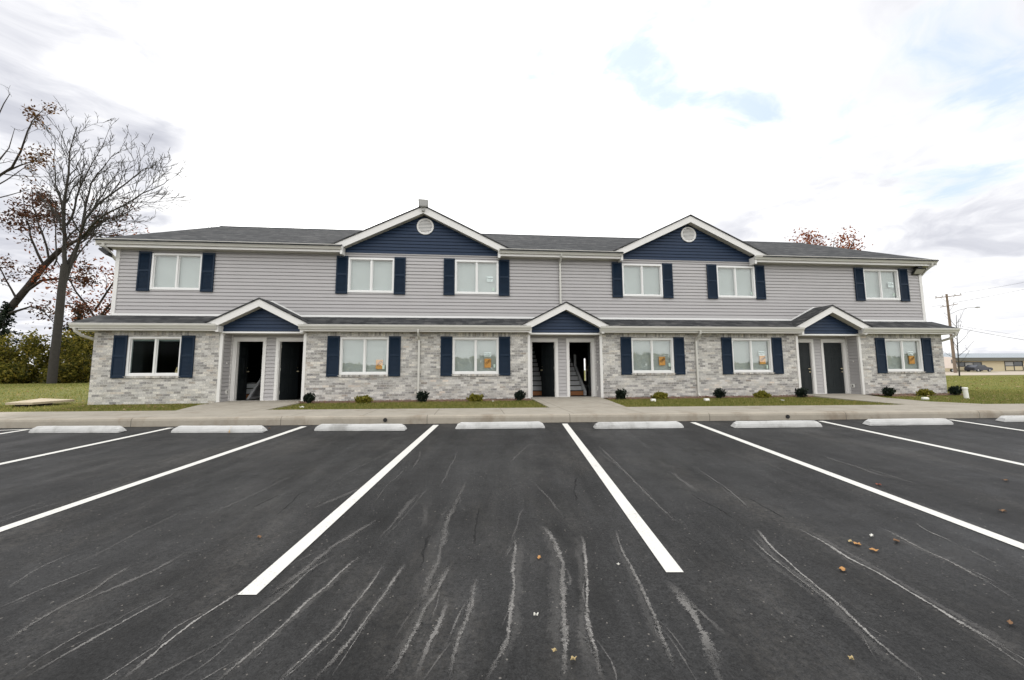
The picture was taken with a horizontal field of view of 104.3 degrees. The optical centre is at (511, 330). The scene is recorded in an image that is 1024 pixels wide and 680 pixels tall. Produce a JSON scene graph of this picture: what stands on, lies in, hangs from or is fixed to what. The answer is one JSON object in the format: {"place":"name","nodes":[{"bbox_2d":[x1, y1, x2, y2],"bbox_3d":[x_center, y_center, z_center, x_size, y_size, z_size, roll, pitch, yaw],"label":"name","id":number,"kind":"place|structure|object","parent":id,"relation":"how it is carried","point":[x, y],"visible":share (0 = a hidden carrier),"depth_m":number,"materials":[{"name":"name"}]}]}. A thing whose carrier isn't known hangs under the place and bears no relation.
{"place":"outdoors","nodes":[
{"label":"outdoors","id":0,"kind":"place"},
{"bbox_2d":[0,181,140,329],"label":"leaning tree","id":1,"kind":"object","parent":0,"point":[21,294],"visible":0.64,"depth_m":41.29,"materials":[{"name":"brown plant"}]},
{"bbox_2d":[0,418,1023,679],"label":"parking lot","id":2,"kind":"structure","parent":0,"point":[420,560],"depth_m":2.88,"materials":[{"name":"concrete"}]},
{"bbox_2d":[29,426,126,432],"bbox_3d":[-8.379,1.910,7.691,1.760,0.122,0.174,0,-6,1],"label":"wheel stop","id":3,"kind":"object","parent":2,"relation":"on","point":[78,429],"visible":1,"depth_m":7.62,"materials":[{"name":"concrete"}]},
{"bbox_2d":[0,428,169,464],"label":"parking line","id":4,"kind":"object","parent":2,"relation":"on","point":[79,447],"visible":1,"depth_m":6.38,"materials":[{"name":"paint"}]},
{"bbox_2d":[0,426,305,531],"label":"parking line","id":5,"kind":"object","parent":2,"relation":"on","point":[24,521],"visible":1,"depth_m":4.38,"materials":[{"name":"paint"}]},
{"bbox_2d":[171,425,266,432],"bbox_3d":[-5.605,1.893,7.638,1.760,0.122,0.176,0,-6,1],"label":"wheel stop","id":6,"kind":"object","parent":2,"relation":"on","point":[225,429],"visible":1,"depth_m":7.57,"materials":[{"name":"concrete"}]},
{"bbox_2d":[238,425,437,594],"bbox_3d":[-1.596,1.790,5.352,0.116,0.222,5.880,0,-6,0],"label":"parking line","id":7,"kind":"object","parent":2,"relation":"on","point":[258,584],"visible":1,"depth_m":3.28,"materials":[{"name":"paint"}]},
{"bbox_2d":[314,424,406,430],"bbox_3d":[-2.942,1.888,7.760,1.760,0.122,0.174,0,-6,1],"label":"wheel stop","id":8,"kind":"object","parent":2,"relation":"on","point":[361,427],"visible":1,"depth_m":7.69,"materials":[{"name":"concrete"}]},
{"bbox_2d":[455,421,544,428],"bbox_3d":[-0.233,1.885,7.918,1.760,0.122,0.174,0,-6,-2],"label":"wheel stop","id":9,"kind":"object","parent":2,"relation":"on","point":[495,425],"visible":1,"depth_m":7.85,"materials":[{"name":"concrete"}]},
{"bbox_2d":[0,410,1023,427],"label":"kerb","id":10,"kind":"structure","parent":2,"relation":"on","point":[367,419],"depth_m":8.52,"materials":[{"name":"concrete"}]},
{"bbox_2d":[563,424,682,571],"bbox_3d":[1.096,1.786,5.510,0.116,0.217,5.740,0,-6,0],"label":"parking line","id":11,"kind":"object","parent":2,"relation":"on","point":[665,559],"visible":1,"depth_m":3.56,"materials":[{"name":"paint"}]},
{"bbox_2d":[593,421,683,428],"bbox_3d":[2.491,1.869,7.865,1.760,0.122,0.175,0,-6,-2],"label":"wheel stop","id":12,"kind":"object","parent":2,"relation":"on","point":[637,425],"visible":1,"depth_m":7.80,"materials":[{"name":"concrete"}]},
{"bbox_2d":[731,420,821,427],"bbox_3d":[5.234,1.857,7.893,1.760,0.122,0.176,0,-6,-2],"label":"wheel stop","id":13,"kind":"object","parent":2,"relation":"on","point":[774,424],"visible":1,"depth_m":7.83,"materials":[{"name":"concrete"}]},
{"bbox_2d":[691,422,1023,548],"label":"parking line","id":14,"kind":"object","parent":2,"relation":"on","point":[967,525],"visible":1,"depth_m":3.96,"materials":[{"name":"paint"}]},
{"bbox_2d":[862,418,952,425],"bbox_3d":[8.030,1.856,8.082,1.760,0.122,0.175,0,-6,-2],"label":"wheel stop","id":15,"kind":"object","parent":2,"relation":"on","point":[909,421],"visible":1,"depth_m":8.02,"materials":[{"name":"concrete"}]},
{"bbox_2d":[820,421,1023,465],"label":"parking line","id":16,"kind":"object","parent":2,"relation":"on","point":[930,444],"visible":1,"depth_m":6.23,"materials":[{"name":"paint"}]},
{"bbox_2d":[953,420,1023,430],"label":"parking line","id":17,"kind":"object","parent":2,"relation":"on","point":[989,425],"visible":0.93,"depth_m":7.92,"materials":[{"name":"paint"}]},
{"bbox_2d":[996,415,1023,421],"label":"wheel stop","id":18,"kind":"object","parent":2,"relation":"on","point":[1015,418],"visible":1,"depth_m":8.34,"materials":[{"name":"concrete"}]},
{"bbox_2d":[0,394,1023,417],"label":"sidewalk","id":19,"kind":"structure","parent":0,"point":[559,405],"depth_m":9.69,"materials":[{"name":"concrete"}]},
{"bbox_2d":[0,370,1023,411],"bbox_3d":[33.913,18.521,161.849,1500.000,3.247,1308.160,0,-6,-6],"label":"ground","id":20,"kind":"structure","parent":0,"point":[85,397],"depth_m":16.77,"materials":[{"name":"green plant"}]},
{"bbox_2d":[0,332,18,362],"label":"hedge shrub","id":21,"kind":"object","parent":20,"relation":"on","point":[4,340],"visible":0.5,"depth_m":37.45,"materials":[{"name":"green plant"}]},
{"bbox_2d":[0,301,25,380],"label":"conifer","id":22,"kind":"object","parent":20,"relation":"on","point":[4,315],"visible":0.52,"depth_m":40.35,"materials":[{"name":"green plant"}]},
{"bbox_2d":[0,361,32,383],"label":"hedge shrub","id":23,"kind":"object","parent":20,"relation":"on","point":[15,373],"visible":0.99,"depth_m":35.97,"materials":[{"name":"green plant"}]},
{"bbox_2d":[2,327,59,382],"bbox_3d":[-46.172,2.364,38.364,3.911,5.534,3.267,0,-6,-6],"label":"hedge shrub","id":24,"kind":"object","parent":20,"relation":"on","point":[36,350],"visible":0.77,"depth_m":38.11,"materials":[{"name":"green plant"}]},
{"bbox_2d":[0,84,64,202],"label":"orange leaved tree","id":25,"kind":"object","parent":20,"relation":"on","point":[31,157],"visible":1,"depth_m":27.91,"materials":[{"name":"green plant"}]},
{"bbox_2d":[5,398,74,406],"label":"board platform","id":26,"kind":"structure","parent":20,"relation":"on","point":[41,402],"depth_m":11.77,"materials":[{"name":"brown wood"}]},
{"bbox_2d":[39,362,77,382],"bbox_3d":[-41.971,3.934,36.828,2.955,2.076,2.514,-6,-8,42],"label":"hedge shrub","id":27,"kind":"object","parent":20,"relation":"on","point":[66,373],"visible":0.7,"depth_m":36.71,"materials":[{"name":"green plant"}]},
{"bbox_2d":[35,305,87,381],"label":"conifer","id":28,"kind":"object","parent":20,"relation":"on","point":[67,328],"visible":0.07,"depth_m":43.87,"materials":[{"name":"green plant"}]},
{"bbox_2d":[41,325,88,380],"bbox_3d":[-44.191,2.361,39.505,3.838,5.749,3.521,0,-6,-6],"label":"hedge shrub","id":29,"kind":"object","parent":20,"relation":"on","point":[65,341],"visible":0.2,"depth_m":39.30,"materials":[{"name":"green plant"}]},
{"bbox_2d":[60,331,94,382],"bbox_3d":[-41.652,2.312,38.946,3.784,5.707,3.268,0,-6,-6],"label":"hedge shrub","id":30,"kind":"object","parent":20,"relation":"on","point":[83,370],"visible":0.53,"depth_m":38.34,"materials":[{"name":"green plant"}]},
{"bbox_2d":[16,224,149,380],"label":"russet tree","id":31,"kind":"object","parent":20,"relation":"on","point":[106,310],"visible":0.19,"depth_m":42.88,"materials":[{"name":"brown plant"}]},
{"bbox_2d":[11,98,196,383],"bbox_3d":[-37.544,-8.149,35.878,15.008,25.843,10.048,0,-6,-6],"label":"bare tree","id":32,"kind":"object","parent":20,"relation":"on","point":[66,266],"visible":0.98,"depth_m":36.68,"materials":[{"name":"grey plant"}]},
{"bbox_2d":[200,210,226,226],"bbox_3d":[-28.812,-3.377,37.861,1.697,16.903,1.617,-2,-6,13],"label":"slender tree","id":33,"kind":"object","parent":20,"relation":"on","point":[211,221],"visible":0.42,"depth_m":38.50,"materials":[{"name":"grey plant"}]},
{"bbox_2d":[303,392,315,403],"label":"evergreen shrub","id":34,"kind":"object","parent":20,"relation":"on","point":[308,397],"visible":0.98,"depth_m":12.08,"materials":[{"name":"green plant"}]},
{"bbox_2d":[354,395,372,402],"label":"golden shrub","id":35,"kind":"object","parent":20,"relation":"on","point":[363,399],"visible":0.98,"depth_m":12.16,"materials":[{"name":"plant"}]},
{"bbox_2d":[296,398,531,403],"bbox_3d":[-3.029,2.274,12.871,7.382,0.060,0.757,0,-6,-6],"label":"mulch bed","id":36,"kind":"object","parent":20,"relation":"on","point":[395,400],"visible":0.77,"depth_m":12.79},
{"bbox_2d":[466,393,483,401],"bbox_3d":[-1.181,2.131,12.656,0.593,0.295,0.488,0,-6,-6],"label":"golden shrub","id":37,"kind":"object","parent":36,"relation":"on","point":[474,397],"visible":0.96,"depth_m":12.56,"materials":[{"name":"yellow plant"}]},
{"bbox_2d":[514,390,525,399],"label":"evergreen shrub","id":38,"kind":"object","parent":36,"relation":"on","point":[519,395],"visible":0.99,"depth_m":12.75,"materials":[{"name":"green plant"}]},
{"bbox_2d":[416,390,429,401],"bbox_3d":[-2.798,2.076,12.475,0.398,0.380,0.420,-4,-7,31],"label":"evergreen shrub","id":39,"kind":"object","parent":20,"relation":"on","point":[421,396],"visible":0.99,"depth_m":12.42,"materials":[{"name":"green plant"}]},
{"bbox_2d":[68,199,960,404],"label":"apartment building","id":40,"kind":"structure","parent":20,"relation":"on","point":[414,300],"depth_m":14.19,"materials":[{"name":"brick"}]},
{"bbox_2d":[125,337,181,375],"bbox_3d":[-11.292,0.829,12.627,1.570,1.235,0.169,0,-6,-6],"label":"window","id":41,"kind":"structure","parent":40,"relation":"in","point":[131,340],"depth_m":12.56,"materials":[{"name":"white plastic"}]},
{"bbox_2d":[149,253,201,289],"bbox_3d":[-11.234,-1.948,13.394,1.570,1.235,0.169,0,-6,-6],"label":"window","id":42,"kind":"structure","parent":40,"relation":"in","point":[168,271],"depth_m":13.43,"materials":[{"name":"white glass"}]},
{"bbox_2d":[235,342,248,400],"bbox_3d":[-9.266,1.409,13.709,0.126,1.950,0.836,1,-6,-13],"label":"door","id":43,"kind":"structure","parent":40,"relation":"in","point":[243,353],"depth_m":13.71,"materials":[{"name":"paint"}]},
{"bbox_2d":[278,342,299,399],"bbox_3d":[-7.727,1.414,13.836,0.126,1.950,0.836,-2,-6,14],"label":"door","id":44,"kind":"structure","parent":40,"relation":"in","point":[289,363],"depth_m":13.82,"materials":[{"name":"paint"}]},
{"bbox_2d":[339,337,388,374],"bbox_3d":[-4.904,0.861,13.268,1.570,1.235,0.169,0,-6,-6],"label":"window","id":45,"kind":"structure","parent":40,"relation":"in","point":[358,355],"depth_m":13.30,"materials":[{"name":"glass"}]},
{"bbox_2d":[347,258,393,292],"bbox_3d":[-4.943,-1.916,14.025,1.570,1.235,0.169,0,-6,-6],"label":"window","id":46,"kind":"structure","parent":40,"relation":"in","point":[365,275],"depth_m":14.07,"materials":[{"name":"white glass"}]},
{"bbox_2d":[376,360,382,368],"bbox_3d":[-4.433,1.146,13.308,0.229,0.310,0.038,0,-6,-6],"label":"orange notice","id":47,"kind":"object","parent":40,"relation":"attached to","point":[379,363],"visible":1,"depth_m":13.29,"materials":[{"name":"paper"}]},
{"bbox_2d":[452,338,498,373],"bbox_3d":[-1.244,0.879,13.635,1.570,1.235,0.169,0,-6,-6],"label":"window","id":48,"kind":"structure","parent":40,"relation":"in","point":[468,357],"depth_m":13.67,"materials":[{"name":"glass"}]},
{"bbox_2d":[455,260,498,294],"bbox_3d":[-1.273,-1.898,14.393,1.570,1.235,0.169,0,-6,-6],"label":"window","id":49,"kind":"structure","parent":40,"relation":"in","point":[470,275],"depth_m":14.43,"materials":[{"name":"white glass"}]},
{"bbox_2d":[484,359,490,367],"bbox_3d":[-0.834,1.135,13.673,0.225,0.310,0.038,0,-6,-6],"label":"orange notice","id":50,"kind":"object","parent":40,"relation":"attached to","point":[487,363],"visible":1,"depth_m":13.65,"materials":[{"name":"paper"}]},
{"bbox_2d":[484,352,490,356],"bbox_3d":[-0.834,0.844,13.686,0.235,0.165,0.007,0,-6,-6],"label":"white notice","id":51,"kind":"object","parent":40,"relation":"attached to","point":[487,354],"visible":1,"depth_m":13.69,"materials":[{"name":"paper"}]},
{"bbox_2d":[487,276,492,281],"bbox_3d":[-0.807,-1.854,14.437,0.220,0.190,0.007,0,-6,-6],"label":"white notice","id":52,"kind":"object","parent":40,"relation":"attached to","point":[489,279],"visible":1,"depth_m":14.44,"materials":[{"name":"paper"}]},
{"bbox_2d":[541,343,554,396],"bbox_3d":[1.316,1.458,14.730,0.126,1.950,0.836,3,-7,-31],"label":"door","id":53,"kind":"structure","parent":40,"relation":"in","point":[547,350],"depth_m":14.73,"materials":[{"name":"paint"}]},
{"bbox_2d":[586,343,591,395],"bbox_3d":[2.894,1.470,14.928,0.126,1.950,0.836,-1,-6,3],"label":"door","id":54,"kind":"structure","parent":40,"relation":"in","point":[588,345],"depth_m":14.90,"materials":[{"name":"paint"}]},
{"bbox_2d":[622,264,662,296],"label":"window","id":55,"kind":"structure","parent":40,"relation":"in","point":[642,280],"depth_m":15.06,"materials":[{"name":"white glass"}]},
{"bbox_2d":[631,338,674,372],"bbox_3d":[5.006,0.910,14.263,1.570,1.235,0.169,0,-6,-6],"label":"window","id":56,"kind":"structure","parent":40,"relation":"in","point":[646,352],"depth_m":14.30,"materials":[{"name":"clear glass"}]},
{"bbox_2d":[659,357,664,364],"bbox_3d":[5.394,1.109,14.304,0.225,0.310,0.038,0,-6,-6],"label":"orange notice","id":57,"kind":"object","parent":40,"relation":"attached to","point":[661,360],"visible":1,"depth_m":14.29,"materials":[{"name":"paper"}]},
{"bbox_2d":[716,266,755,297],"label":"window","id":58,"kind":"structure","parent":40,"relation":"in","point":[732,281],"depth_m":15.44,"materials":[{"name":"glass"}]},
{"bbox_2d":[732,338,772,371],"bbox_3d":[8.777,0.929,14.641,1.570,1.235,0.169,0,-6,-6],"label":"window","id":59,"kind":"structure","parent":40,"relation":"in","point":[745,351],"depth_m":14.69,"materials":[{"name":"glass"}]},
{"bbox_2d":[758,351,764,355],"bbox_3d":[9.214,0.860,14.698,0.235,0.165,0.007,0,-6,-6],"label":"white notice","id":60,"kind":"object","parent":40,"relation":"attached to","point":[760,353],"visible":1,"depth_m":14.70,"materials":[{"name":"paper"}]},
{"bbox_2d":[759,356,765,363],"bbox_3d":[9.248,1.096,14.694,0.225,0.310,0.038,0,-6,-6],"label":"orange notice","id":61,"kind":"object","parent":40,"relation":"attached to","point":[762,359],"visible":1,"depth_m":14.68,"materials":[{"name":"paper"}]},
{"bbox_2d":[798,343,812,393],"bbox_3d":[11.121,1.466,15.301,0.818,1.950,0.119,0,-6,-5],"label":"door","id":62,"kind":"structure","parent":40,"relation":"in","point":[804,353],"depth_m":15.32,"materials":[{"name":"paint"}]},
{"bbox_2d":[823,343,844,393],"bbox_3d":[12.474,1.473,15.437,0.818,1.950,0.119,0,-6,-5],"label":"door","id":63,"kind":"structure","parent":40,"relation":"in","point":[832,351],"depth_m":15.44,"materials":[{"name":"paint"}]},
{"bbox_2d":[863,269,900,299],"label":"window","id":64,"kind":"structure","parent":40,"relation":"in","point":[876,281],"depth_m":16.05,"materials":[{"name":"white glass"}]},
{"bbox_2d":[885,339,923,371],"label":"window","id":65,"kind":"structure","parent":40,"relation":"in","point":[897,355],"depth_m":15.31,"materials":[{"name":"glass"}]},
{"bbox_2d":[908,356,914,363],"bbox_3d":[15.373,1.141,15.307,0.225,0.310,0.038,0,-6,-6],"label":"orange notice","id":66,"kind":"object","parent":40,"relation":"attached to","point":[911,359],"visible":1,"depth_m":15.29,"materials":[{"name":"paper"}]},
{"bbox_2d":[8,376,1023,409],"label":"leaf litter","id":67,"kind":"object","parent":20,"relation":"on","point":[906,395],"visible":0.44,"depth_m":13.28,"materials":[{"name":"brown plant"}]},
{"bbox_2d":[607,395,814,399],"bbox_3d":[6.902,2.324,13.866,7.489,0.060,0.760,0,-6,-6],"label":"mulch bed","id":68,"kind":"object","parent":20,"relation":"on","point":[696,397],"visible":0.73,"depth_m":13.70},
{"bbox_2d":[615,388,627,398],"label":"evergreen shrub","id":69,"kind":"object","parent":68,"relation":"on","point":[621,394],"visible":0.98,"depth_m":13.17,"materials":[{"name":"green plant"}]},
{"bbox_2d":[650,391,667,398],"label":"golden shrub","id":70,"kind":"object","parent":68,"relation":"on","point":[660,395],"visible":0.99,"depth_m":13.25,"materials":[{"name":"yellow plant"}]},
{"bbox_2d":[752,390,771,397],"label":"golden shrub","id":71,"kind":"object","parent":68,"relation":"on","point":[761,393],"visible":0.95,"depth_m":13.47,"materials":[{"name":"plant"}]},
{"bbox_2d":[713,387,726,398],"bbox_3d":[7.014,2.126,13.465,0.478,0.380,0.366,0,-6,-6],"label":"evergreen shrub","id":72,"kind":"object","parent":20,"relation":"on","point":[718,393],"visible":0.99,"depth_m":13.42,"materials":[{"name":"green plant"}]},
{"bbox_2d":[794,387,808,396],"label":"evergreen shrub","id":73,"kind":"object","parent":20,"relation":"on","point":[800,392],"visible":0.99,"depth_m":13.55,"materials":[{"name":"green plant"}]},
{"bbox_2d":[784,226,872,249],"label":"red tree","id":74,"kind":"object","parent":20,"relation":"on","point":[809,237],"visible":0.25,"depth_m":48.76,"materials":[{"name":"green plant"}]},
{"bbox_2d":[871,393,962,396],"bbox_3d":[14.921,2.350,14.532,3.500,0.060,1.039,0,-6,-6],"label":"mulch bed","id":75,"kind":"object","parent":20,"relation":"on","point":[901,394],"visible":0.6,"depth_m":14.54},
{"bbox_2d":[881,386,895,395],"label":"evergreen shrub","id":76,"kind":"object","parent":75,"relation":"on","point":[886,390],"visible":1,"depth_m":13.97,"materials":[{"name":"green plant"}]},
{"bbox_2d":[915,388,935,395],"bbox_3d":[14.802,2.209,14.232,0.561,0.294,0.476,0,-6,-6],"label":"golden shrub","id":77,"kind":"object","parent":75,"relation":"on","point":[922,392],"visible":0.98,"depth_m":14.17,"materials":[{"name":"yellow plant"}]},
{"bbox_2d":[948,385,961,394],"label":"evergreen shrub","id":78,"kind":"object","parent":75,"relation":"on","point":[955,390],"visible":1,"depth_m":14.43,"materials":[{"name":"green plant"}]},
{"bbox_2d":[935,293,979,372],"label":"utility pole","id":79,"kind":"object","parent":20,"relation":"on","point":[952,343],"visible":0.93,"depth_m":70.34,"materials":[{"name":"brown wood"}]},
{"bbox_2d":[944,308,976,375],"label":"young tree","id":80,"kind":"object","parent":20,"relation":"on","point":[958,355],"visible":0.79,"depth_m":48.66,"materials":[{"name":"brown plant"}]},
{"bbox_2d":[962,387,968,398],"bbox_3d":[14.756,2.062,12.947,0.160,0.409,0.144,0,-6,-6],"label":"standpipe","id":81,"kind":"object","parent":20,"relation":"on","point":[965,392],"visible":0.79,"depth_m":12.91,"materials":[{"name":"white plastic"}]},
{"bbox_2d":[943,353,1023,371],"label":"building","id":82,"kind":"structure","parent":20,"relation":"on","point":[1005,361],"depth_m":85.47,"materials":[{"name":"metal"}]},
{"bbox_2d":[956,362,982,370],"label":"window","id":83,"kind":"structure","parent":82,"relation":"in","point":[963,364],"depth_m":84.75,"materials":[{"name":"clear glass"}]},
{"bbox_2d":[1004,361,1023,370],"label":"window","id":84,"kind":"structure","parent":82,"relation":"in","point":[1009,365],"depth_m":85.89,"materials":[{"name":"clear glass"}]},
{"bbox_2d":[0,0,1023,371],"label":"sky","id":85,"kind":"structure","parent":0,"point":[899,123],"materials":[{"name":"white"}]},
{"bbox_2d":[945,371,1023,374],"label":"road","id":86,"kind":"structure","parent":0,"point":[992,373],"depth_m":63.78,"materials":[{"name":"grey asphalt"}]},
{"bbox_2d":[944,357,952,371],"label":"box van","id":87,"kind":"object","parent":86,"relation":"on","point":[948,363],"visible":0.27,"depth_m":78.16,"materials":[{"name":"white paint"}]},
{"bbox_2d":[964,365,992,371],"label":"parked car","id":88,"kind":"object","parent":86,"relation":"on","point":[977,368],"visible":1,"depth_m":81.02,"materials":[{"name":"paint"}]}
]}

